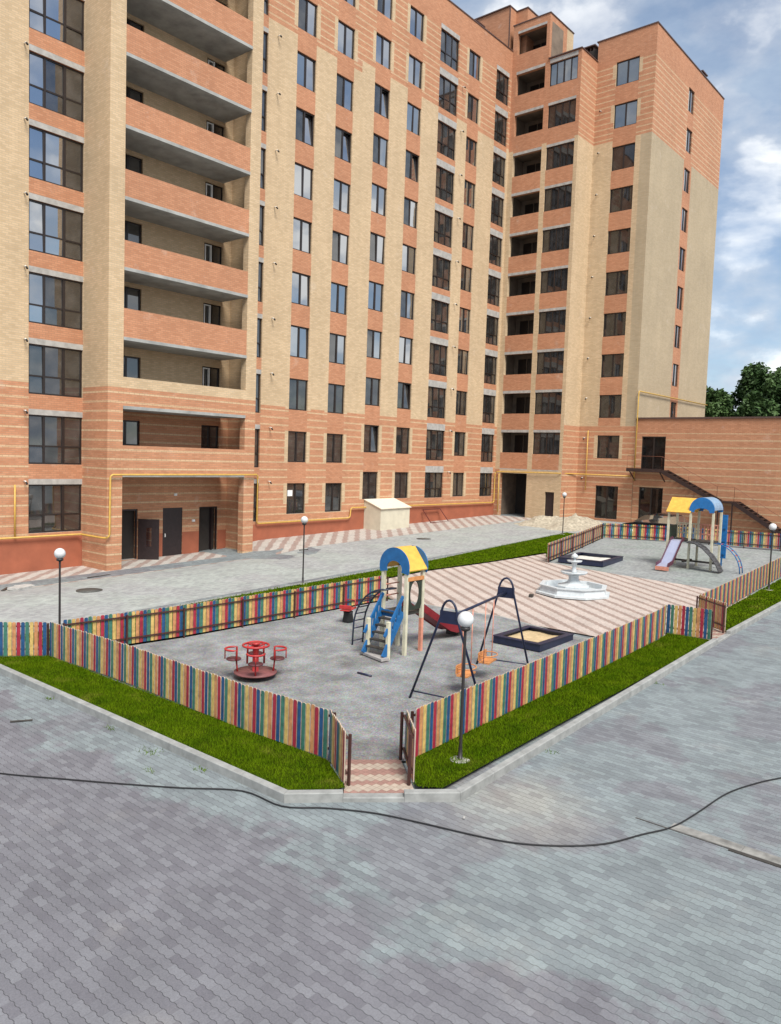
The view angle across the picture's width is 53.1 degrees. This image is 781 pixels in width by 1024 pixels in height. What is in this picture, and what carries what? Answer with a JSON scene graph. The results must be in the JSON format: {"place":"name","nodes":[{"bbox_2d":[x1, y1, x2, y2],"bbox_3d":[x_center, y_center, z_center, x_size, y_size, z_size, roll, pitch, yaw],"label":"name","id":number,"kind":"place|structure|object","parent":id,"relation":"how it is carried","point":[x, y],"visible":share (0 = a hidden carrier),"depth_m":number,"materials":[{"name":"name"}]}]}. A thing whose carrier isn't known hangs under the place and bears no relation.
{"place":"outdoors","nodes":[
{"label":"outdoors","id":0,"kind":"place"},
{"bbox_2d":[0,656,345,789],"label":"turf ground","id":1,"kind":"structure","parent":0,"point":[241,745],"depth_m":14.41,"materials":[{"name":"plant"}]},
{"bbox_2d":[0,515,530,591],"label":"pavement","id":2,"kind":"structure","parent":0,"point":[291,543],"depth_m":42.88,"materials":[{"name":"tile"}]},
{"bbox_2d":[364,498,410,530],"bbox_3d":[-0.186,0.158,50.844,1.510,2.004,3.040,5,5,40],"label":"basement entrance","id":3,"kind":"object","parent":2,"relation":"on","point":[380,514],"visible":0.93,"depth_m":50.11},
{"bbox_2d":[0,520,623,633],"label":"road","id":4,"kind":"structure","parent":0,"point":[125,593],"depth_m":31.77,"materials":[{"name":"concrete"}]},
{"bbox_2d":[59,599,586,761],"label":"playground gravel","id":5,"kind":"structure","parent":0,"point":[324,662],"depth_m":19.49,"materials":[{"name":"grey gravel"}]},
{"bbox_2d":[224,641,286,678],"bbox_3d":[-3.136,3.442,18.191,1.155,0.820,1.153,5,5,35],"label":"merry go round","id":6,"kind":"object","parent":5,"relation":"on","point":[254,668],"visible":1,"depth_m":18.10,"materials":[{"name":"red metal"}]},
{"bbox_2d":[351,545,462,661],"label":"play tower","id":7,"kind":"structure","parent":5,"relation":"on","point":[407,560],"depth_m":20.51,"materials":[{"name":"plastic"}]},
{"bbox_2d":[409,577,528,702],"bbox_3d":[1.890,2.881,17.847,1.853,2.436,3.458,4,4,26],"label":"swing set","id":8,"kind":"object","parent":5,"relation":"on","point":[448,617],"visible":0.87,"depth_m":17.51,"materials":[{"name":"blue paint"}]},
{"bbox_2d":[493,625,573,651],"bbox_3d":[4.027,3.541,21.996,1.500,0.204,1.940,5,5,40],"label":"sandbox","id":9,"kind":"object","parent":5,"relation":"on","point":[538,639],"visible":0.97,"depth_m":21.83,"materials":[{"name":"blue paint"}]},
{"bbox_2d":[344,760,413,792],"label":"entrance path","id":10,"kind":"structure","parent":0,"point":[378,776],"depth_m":12.88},
{"bbox_2d":[0,513,780,1023],"bbox_3d":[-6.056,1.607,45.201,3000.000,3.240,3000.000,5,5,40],"label":"yard paving","id":11,"kind":"structure","parent":0,"point":[202,901],"depth_m":9.97,"materials":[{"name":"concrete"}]},
{"bbox_2d":[0,621,48,655],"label":"picket fence","id":12,"kind":"object","parent":11,"relation":"on","point":[23,648],"visible":0.98,"depth_m":19.45,"materials":[{"name":"multicoloured wood"}]},
{"bbox_2d":[54,548,65,623],"bbox_3d":[-8.578,2.297,20.282,0.374,2.740,0.380,5,5,40],"label":"street lamp","id":13,"kind":"object","parent":11,"relation":"on","point":[59,554],"visible":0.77,"depth_m":20.21,"materials":[{"name":"metal"}]},
{"bbox_2d":[0,664,342,802],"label":"kerb","id":14,"kind":"structure","parent":11,"relation":"on","point":[263,786],"depth_m":13.66,"materials":[{"name":"concrete"}]},
{"bbox_2d":[50,622,332,757],"bbox_3d":[-4.757,3.585,16.544,9.620,1.072,0.206,5,5,39],"label":"picket fence","id":15,"kind":"object","parent":11,"relation":"on","point":[239,704],"visible":1,"depth_m":15.64,"materials":[{"name":"multicoloured wood"}]},
{"bbox_2d":[63,575,388,644],"bbox_3d":[-4.097,2.989,23.397,11.176,1.339,0.344,-2,5,-43],"label":"picket fence","id":16,"kind":"object","parent":11,"relation":"on","point":[235,612],"visible":0.91,"depth_m":22.69,"materials":[{"name":"multicoloured wood"}]},
{"bbox_2d":[3,532,564,640],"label":"kerb","id":17,"kind":"structure","parent":11,"relation":"on","point":[317,580],"depth_m":30.51,"materials":[{"name":"concrete"}]},
{"bbox_2d":[328,709,351,785],"bbox_3d":[-0.850,3.967,13.014,0.119,1.081,1.093,1,4,-18],"label":"gate","id":18,"kind":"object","parent":11,"relation":"on","point":[338,736],"visible":0.97,"depth_m":12.79,"materials":[{"name":"multicoloured wood"}]},
{"bbox_2d":[0,0,724,574],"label":"apartment building","id":19,"kind":"structure","parent":11,"relation":"on","point":[274,268],"depth_m":46.40,"materials":[{"name":"beige brick"}]},
{"bbox_2d":[123,420,138,445],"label":"balcony window","id":20,"kind":"structure","parent":19,"relation":"in","point":[130,428],"depth_m":37.28,"materials":[{"name":"grey glass"}]},
{"bbox_2d":[123,356,139,377],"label":"balcony window","id":21,"kind":"structure","parent":19,"relation":"in","point":[131,365],"depth_m":37.05,"materials":[{"name":"glass"}]},
{"bbox_2d":[124,286,139,310],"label":"balcony window","id":22,"kind":"structure","parent":19,"relation":"in","point":[131,295],"depth_m":36.82,"materials":[{"name":"grey glass"}]},
{"bbox_2d":[125,220,140,243],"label":"balcony window","id":23,"kind":"structure","parent":19,"relation":"in","point":[132,230],"depth_m":36.62,"materials":[{"name":"black glass"}]},
{"bbox_2d":[125,154,141,173],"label":"balcony window","id":24,"kind":"structure","parent":19,"relation":"in","point":[132,163],"depth_m":36.39,"materials":[{"name":"black glass"}]},
{"bbox_2d":[138,519,158,559],"bbox_3d":[-11.694,1.344,37.792,1.011,2.000,0.070,2,4,-1],"label":"entrance door","id":25,"kind":"structure","parent":19,"relation":"in","point":[148,529],"depth_m":37.76,"materials":[{"name":"metal"}]},
{"bbox_2d":[162,507,181,555],"bbox_3d":[-10.971,0.996,39.315,0.110,2.430,1.150,5,5,40],"label":"entrance door","id":26,"kind":"structure","parent":19,"relation":"in","point":[172,517],"depth_m":39.32,"materials":[{"name":"metal"}]},
{"bbox_2d":[201,425,217,448],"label":"balcony window","id":27,"kind":"structure","parent":19,"relation":"in","point":[209,434],"depth_m":40.72,"materials":[{"name":"black glass"}]},
{"bbox_2d":[286,483,303,513],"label":"window","id":28,"kind":"structure","parent":19,"relation":"in","point":[295,503],"depth_m":45.71,"materials":[{"name":"black glass"}]},
{"bbox_2d":[288,431,305,461],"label":"window","id":29,"kind":"structure","parent":19,"relation":"in","point":[296,440],"depth_m":45.46,"materials":[{"name":"brown glass"}]},
{"bbox_2d":[289,378,306,410],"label":"window","id":30,"kind":"structure","parent":19,"relation":"in","point":[297,387],"depth_m":45.25,"materials":[{"name":"glass"}]},
{"bbox_2d":[290,325,307,358],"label":"window","id":31,"kind":"structure","parent":19,"relation":"in","point":[299,335],"depth_m":45.04,"materials":[{"name":"glass"}]},
{"bbox_2d":[291,271,309,306],"bbox_3d":[-5.199,-12.762,44.836,0.076,1.780,1.460,5,5,40],"label":"window","id":32,"kind":"structure","parent":19,"relation":"in","point":[300,282],"depth_m":44.84,"materials":[{"name":"glass"}]},
{"bbox_2d":[293,217,310,253],"bbox_3d":[-5.098,-15.753,44.627,0.076,1.780,1.460,5,5,40],"label":"window","id":33,"kind":"structure","parent":19,"relation":"in","point":[301,228],"depth_m":44.63,"materials":[{"name":"glass"}]},
{"bbox_2d":[294,162,312,200],"bbox_3d":[-4.998,-18.744,44.418,0.076,1.780,1.460,5,5,40],"label":"window","id":34,"kind":"structure","parent":19,"relation":"in","point":[303,175],"depth_m":44.42,"materials":[{"name":"white glass"}]},
{"bbox_2d":[295,107,313,146],"bbox_3d":[-4.959,-21.740,44.260,0.236,1.780,1.460,5,5,40],"label":"window","id":35,"kind":"structure","parent":19,"relation":"in","point":[304,127],"depth_m":44.20,"materials":[{"name":"grey glass"}]},
{"bbox_2d":[297,52,314,92],"bbox_3d":[-4.798,-24.726,44.000,0.076,1.780,1.460,5,5,40],"label":"window","id":36,"kind":"structure","parent":19,"relation":"in","point":[305,65],"depth_m":43.99,"materials":[{"name":"glass"}]},
{"bbox_2d":[298,0,316,36],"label":"window","id":37,"kind":"structure","parent":19,"relation":"in","point":[307,13],"depth_m":43.82,"materials":[{"name":"grey glass"}]},
{"bbox_2d":[325,483,340,511],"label":"window","id":38,"kind":"structure","parent":19,"relation":"in","point":[332,490],"depth_m":48.06,"materials":[{"name":"black glass"}]},
{"bbox_2d":[326,433,342,462],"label":"window","id":39,"kind":"structure","parent":19,"relation":"in","point":[333,452],"depth_m":47.85,"materials":[{"name":"brown glass"}]},
{"bbox_2d":[328,383,343,413],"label":"window","id":40,"kind":"structure","parent":19,"relation":"in","point":[335,392],"depth_m":47.65,"materials":[{"name":"grey glass"}]},
{"bbox_2d":[329,333,344,364],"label":"window","id":41,"kind":"structure","parent":19,"relation":"in","point":[337,342],"depth_m":47.43,"materials":[{"name":"glass"}]},
{"bbox_2d":[330,282,346,314],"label":"window","id":42,"kind":"structure","parent":19,"relation":"in","point":[338,291],"depth_m":47.23,"materials":[{"name":"blue glass"}]},
{"bbox_2d":[332,231,347,264],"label":"window","id":43,"kind":"structure","parent":19,"relation":"in","point":[339,241],"depth_m":47.02,"materials":[{"name":"glass"}]},
{"bbox_2d":[333,179,349,213],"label":"window","id":44,"kind":"structure","parent":19,"relation":"in","point":[341,190],"depth_m":46.80,"materials":[{"name":"glass"}]},
{"bbox_2d":[335,126,350,162],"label":"window","id":45,"kind":"structure","parent":19,"relation":"in","point":[342,140],"depth_m":46.60,"materials":[{"name":"grey glass"}]},
{"bbox_2d":[336,74,352,111],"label":"window","id":46,"kind":"structure","parent":19,"relation":"in","point":[344,88],"depth_m":46.39,"materials":[{"name":"blue glass"}]},
{"bbox_2d":[338,20,353,58],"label":"window","id":47,"kind":"structure","parent":19,"relation":"in","point":[345,33],"depth_m":46.20,"materials":[{"name":"grey glass"}]},
{"bbox_2d":[362,472,376,498],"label":"window","id":48,"kind":"structure","parent":19,"relation":"in","point":[369,478],"depth_m":50.58,"materials":[{"name":"black glass"}]},
{"bbox_2d":[364,425,377,452],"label":"window","id":49,"kind":"structure","parent":19,"relation":"in","point":[370,438],"depth_m":50.38,"materials":[{"name":"brown glass"}]},
{"bbox_2d":[365,377,379,405],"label":"window","id":50,"kind":"structure","parent":19,"relation":"in","point":[372,384],"depth_m":50.15,"materials":[{"name":"glass"}]},
{"bbox_2d":[367,329,380,358],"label":"window","id":51,"kind":"structure","parent":19,"relation":"in","point":[373,337],"depth_m":49.97,"materials":[{"name":"glass"}]},
{"bbox_2d":[368,281,382,311],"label":"window","id":52,"kind":"structure","parent":19,"relation":"in","point":[375,294],"depth_m":49.73,"materials":[{"name":"blue glass"}]},
{"bbox_2d":[370,232,383,264],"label":"window","id":53,"kind":"structure","parent":19,"relation":"in","point":[376,241],"depth_m":49.54,"materials":[{"name":"glass"}]},
{"bbox_2d":[371,183,385,215],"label":"window","id":54,"kind":"structure","parent":19,"relation":"in","point":[378,198],"depth_m":49.31,"materials":[{"name":"glass"}]},
{"bbox_2d":[373,133,387,167],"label":"window","id":55,"kind":"structure","parent":19,"relation":"in","point":[379,143],"depth_m":49.11,"materials":[{"name":"grey glass"}]},
{"bbox_2d":[374,83,388,118],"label":"window","id":56,"kind":"structure","parent":19,"relation":"in","point":[381,101],"depth_m":48.89,"materials":[{"name":"grey glass"}]},
{"bbox_2d":[376,33,390,69],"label":"window","id":57,"kind":"structure","parent":19,"relation":"in","point":[383,46],"depth_m":48.68,"materials":[{"name":"glass"}]},
{"bbox_2d":[394,472,407,497],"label":"window","id":58,"kind":"structure","parent":19,"relation":"in","point":[400,488],"depth_m":53.04,"materials":[{"name":"black glass"}]},
{"bbox_2d":[396,427,408,453],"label":"window","id":59,"kind":"structure","parent":19,"relation":"in","point":[402,434],"depth_m":52.80,"materials":[{"name":"brown glass"}]},
{"bbox_2d":[397,382,410,409],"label":"window","id":60,"kind":"structure","parent":19,"relation":"in","point":[403,400],"depth_m":52.61,"materials":[{"name":"grey glass"}]},
{"bbox_2d":[399,336,411,364],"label":"window","id":61,"kind":"structure","parent":19,"relation":"in","point":[405,344],"depth_m":52.39,"materials":[{"name":"glass"}]},
{"bbox_2d":[400,290,413,319],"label":"window","id":62,"kind":"structure","parent":19,"relation":"in","point":[407,299],"depth_m":52.20,"materials":[{"name":"glass"}]},
{"bbox_2d":[402,244,414,274],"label":"window","id":63,"kind":"structure","parent":19,"relation":"in","point":[408,253],"depth_m":51.97,"materials":[{"name":"glass"}]},
{"bbox_2d":[403,197,416,228],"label":"window","id":64,"kind":"structure","parent":19,"relation":"in","point":[410,206],"depth_m":51.77,"materials":[{"name":"grey glass"}]},
{"bbox_2d":[405,150,418,182],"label":"window","id":65,"kind":"structure","parent":19,"relation":"in","point":[411,169],"depth_m":51.54,"materials":[{"name":"grey glass"}]},
{"bbox_2d":[407,102,419,135],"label":"window","id":66,"kind":"structure","parent":19,"relation":"in","point":[413,113],"depth_m":51.35,"materials":[{"name":"blue glass"}]},
{"bbox_2d":[408,54,421,88],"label":"window","id":67,"kind":"structure","parent":19,"relation":"in","point":[415,66],"depth_m":51.15,"materials":[{"name":"grey glass"}]},
{"bbox_2d":[410,6,423,41],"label":"window","id":68,"kind":"structure","parent":19,"relation":"in","point":[416,18],"depth_m":50.91,"materials":[{"name":"grey glass"}]},
{"bbox_2d":[467,93,477,123],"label":"window","id":69,"kind":"structure","parent":19,"relation":"in","point":[472,110],"depth_m":56.23,"materials":[{"name":"glass"}]},
{"bbox_2d":[469,50,479,80],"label":"window","id":70,"kind":"structure","parent":19,"relation":"in","point":[474,60],"depth_m":56.01,"materials":[{"name":"glass"}]},
{"bbox_2d":[594,485,617,518],"bbox_3d":[16.185,-0.733,58.575,1.790,2.450,0.076,5,5,40],"label":"glazed door","id":71,"kind":"structure","parent":19,"relation":"in","point":[606,498],"depth_m":58.56,"materials":[{"name":"brown glass"}]},
{"bbox_2d":[597,435,619,458],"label":"window","id":72,"kind":"structure","parent":19,"relation":"in","point":[607,446],"depth_m":58.32,"materials":[{"name":"brown glass"}]},
{"bbox_2d":[599,395,621,417],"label":"window","id":73,"kind":"structure","parent":19,"relation":"in","point":[610,405],"depth_m":58.10,"materials":[{"name":"glass"}]},
{"bbox_2d":[601,353,623,377],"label":"window","id":74,"kind":"structure","parent":19,"relation":"in","point":[612,364],"depth_m":57.90,"materials":[{"name":"glass"}]},
{"bbox_2d":[603,312,625,336],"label":"window","id":75,"kind":"structure","parent":19,"relation":"in","point":[614,323],"depth_m":57.71,"materials":[{"name":"glass"}]},
{"bbox_2d":[605,270,627,295],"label":"window","id":76,"kind":"structure","parent":19,"relation":"in","point":[616,282],"depth_m":57.50,"materials":[{"name":"black glass"}]},
{"bbox_2d":[607,228,630,254],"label":"window","id":77,"kind":"structure","parent":19,"relation":"in","point":[618,240],"depth_m":57.28,"materials":[{"name":"glass"}]},
{"bbox_2d":[609,185,632,212],"bbox_3d":[16.863,-22.798,57.085,1.750,1.700,0.076,5,5,40],"label":"window","id":78,"kind":"structure","parent":19,"relation":"in","point":[620,198],"depth_m":57.06,"materials":[{"name":"brown glass"}]},
{"bbox_2d":[612,143,634,170],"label":"window","id":79,"kind":"structure","parent":19,"relation":"in","point":[623,156],"depth_m":56.85,"materials":[{"name":"glass"}]},
{"bbox_2d":[614,99,637,128],"bbox_3d":[17.063,-28.780,56.667,1.750,1.700,0.076,5,5,40],"label":"window","id":80,"kind":"structure","parent":19,"relation":"in","point":[625,113],"depth_m":56.66,"materials":[{"name":"grey glass"}]},
{"bbox_2d":[616,56,639,85],"bbox_3d":[17.163,-31.771,56.459,1.750,1.700,0.076,5,5,40],"label":"window","id":81,"kind":"structure","parent":19,"relation":"in","point":[627,70],"depth_m":56.45,"materials":[{"name":"grey glass"}]},
{"bbox_2d":[343,793,403,801],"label":"kerb","id":82,"kind":"structure","parent":11,"relation":"on","point":[373,797],"depth_m":12.12,"materials":[{"name":"concrete"}]},
{"bbox_2d":[0,773,780,846],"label":"cable","id":83,"kind":"object","parent":11,"relation":"on","point":[686,819],"visible":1,"depth_m":11.83,"materials":[{"name":"black rubber"}]},
{"bbox_2d":[0,532,780,789],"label":"grass","id":84,"kind":"structure","parent":11,"relation":"on","point":[665,641],"depth_m":16.26,"materials":[{"name":"green plant"}]},
{"bbox_2d":[399,710,415,785],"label":"gate","id":85,"kind":"structure","parent":11,"relation":"on","point":[408,749],"depth_m":12.93,"materials":[{"name":"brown wood"}]},
{"bbox_2d":[451,611,473,762],"bbox_3d":[1.251,3.071,13.521,0.374,2.740,0.380,5,5,40],"label":"street lamp","id":86,"kind":"object","parent":11,"relation":"on","point":[465,620],"visible":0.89,"depth_m":13.47,"materials":[{"name":"metal"}]},
{"bbox_2d":[411,605,666,756],"bbox_3d":[4.265,3.592,18.291,0.222,1.362,12.183,5,5,39],"label":"picket fence","id":87,"kind":"object","parent":11,"relation":"on","point":[437,723],"visible":0.98,"depth_m":16.50,"materials":[{"name":"multicoloured wood"}]},
{"bbox_2d":[404,638,717,801],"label":"kerb","id":88,"kind":"structure","parent":11,"relation":"on","point":[479,782],"depth_m":14.26,"materials":[{"name":"concrete"}]},
{"bbox_2d":[514,513,614,531],"bbox_3d":[11.008,0.592,54.197,6.800,1.166,7.000,5,5,40],"label":"sand heap","id":89,"kind":"object","parent":11,"relation":"on","point":[575,522],"visible":0.64,"depth_m":53.43,"materials":[{"name":"beige sand"}]},
{"bbox_2d":[547,524,603,562],"bbox_3d":[10.060,1.613,41.776,0.156,1.329,11.210,4,5,28],"label":"picket fence","id":90,"kind":"object","parent":11,"relation":"on","point":[563,546],"visible":0.99,"depth_m":40.76,"materials":[{"name":"multicoloured wood"}]},
{"bbox_2d":[621,513,693,535],"bbox_3d":[16.380,0.828,48.109,4.050,1.522,1.740,5,5,40],"label":"parked car","id":91,"kind":"object","parent":11,"relation":"on","point":[658,519],"visible":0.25,"depth_m":47.46,"materials":[{"name":"black paint"}]},
{"bbox_2d":[666,604,713,639],"bbox_3d":[8.684,3.272,22.757,1.297,1.070,0.112,5,5,35],"label":"picket fence","id":92,"kind":"object","parent":11,"relation":"on","point":[708,619],"visible":1,"depth_m":22.69,"materials":[{"name":"multicoloured wood"}]},
{"bbox_2d":[601,523,780,550],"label":"picket fence","id":93,"kind":"object","parent":11,"relation":"on","point":[750,542],"visible":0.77,"depth_m":45.49,"materials":[{"name":"multicoloured wood"}]},
{"bbox_2d":[626,416,780,533],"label":"annex building","id":94,"kind":"structure","parent":11,"relation":"on","point":[732,465],"depth_m":53.31,"materials":[{"name":"orange brick"}]},
{"bbox_2d":[638,487,662,517],"bbox_3d":[18.767,-0.521,56.420,1.750,2.500,0.076,5,5,40],"label":"glazed door","id":95,"kind":"structure","parent":94,"relation":"in","point":[650,499],"depth_m":56.41,"materials":[{"name":"black glass"}]},
{"bbox_2d":[641,436,665,469],"bbox_3d":[18.891,-4.210,56.162,1.750,2.400,0.076,5,5,40],"label":"glazed door","id":96,"kind":"structure","parent":94,"relation":"in","point":[651,446],"depth_m":56.15,"materials":[{"name":"brown glass"}]},
{"bbox_2d":[635,817,780,867],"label":"drain channel","id":97,"kind":"object","parent":11,"relation":"on","point":[757,855],"visible":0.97,"depth_m":10.97,"materials":[{"name":"concrete"}]},
{"bbox_2d":[696,594,726,632],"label":"gate","id":98,"kind":"structure","parent":11,"relation":"on","point":[719,608],"depth_m":23.86,"materials":[{"name":"brown wood"}]},
{"bbox_2d":[698,557,780,607],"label":"picket fence","id":99,"kind":"object","parent":11,"relation":"on","point":[736,589],"visible":0.87,"depth_m":28.95,"materials":[{"name":"multicoloured wood"}]},
{"bbox_2d":[726,601,780,635],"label":"kerb","id":100,"kind":"structure","parent":11,"relation":"on","point":[750,621],"depth_m":25.05,"materials":[{"name":"concrete"}]},
{"bbox_2d":[728,361,780,416],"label":"deciduous tree","id":101,"kind":"object","parent":11,"relation":"on","point":[749,387],"visible":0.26,"depth_m":75.60,"materials":[{"name":"green plant"}]},
{"bbox_2d":[734,370,780,416],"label":"deciduous tree","id":102,"kind":"object","parent":11,"relation":"on","point":[773,404],"visible":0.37,"depth_m":71.43,"materials":[{"name":"green plant"}]},
{"bbox_2d":[360,554,746,642],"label":"plaza","id":103,"kind":"structure","parent":0,"point":[630,599],"depth_m":28.87,"materials":[{"name":"tile"}]},
{"bbox_2d":[536,553,609,599],"bbox_3d":[6.858,2.283,29.240,2.624,1.530,2.624,0,5,-27],"label":"fountain","id":104,"kind":"object","parent":103,"relation":"on","point":[573,586],"visible":1,"depth_m":28.84,"materials":[{"name":"white stone"}]},
{"bbox_2d":[414,634,708,786],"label":"turf ground","id":105,"kind":"structure","parent":0,"point":[490,759],"depth_m":15.33,"materials":[{"name":"plant"}]},
{"bbox_2d":[451,0,780,410],"label":"sky","id":106,"kind":"structure","parent":0,"point":[737,43],"materials":[{"name":"blue"}]},
{"bbox_2d":[549,538,780,594],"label":"play court","id":107,"kind":"object","parent":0,"point":[641,557],"visible":0.66,"depth_m":37.70,"materials":[{"name":"grey gravel"}]},
{"bbox_2d":[558,552,623,566],"bbox_3d":[9.589,2.252,37.404,2.200,0.244,2.900,5,5,34],"label":"sandbox","id":108,"kind":"object","parent":107,"relation":"on","point":[595,559],"visible":0.89,"depth_m":37.08,"materials":[{"name":"blue paint"}]},
{"bbox_2d":[655,497,742,573],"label":"play tower","id":109,"kind":"structure","parent":107,"relation":"on","point":[678,505],"depth_m":35.84,"materials":[{"name":"multicoloured metal"}]},
{"bbox_2d":[705,386,735,416],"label":"deciduous tree","id":110,"kind":"object","parent":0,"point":[720,402],"visible":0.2,"depth_m":75.73,"materials":[{"name":"green plant"}]},
{"bbox_2d":[725,582,780,630],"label":"turf ground","id":111,"kind":"structure","parent":0,"point":[739,615],"depth_m":27.39,"materials":[{"name":"plant"}]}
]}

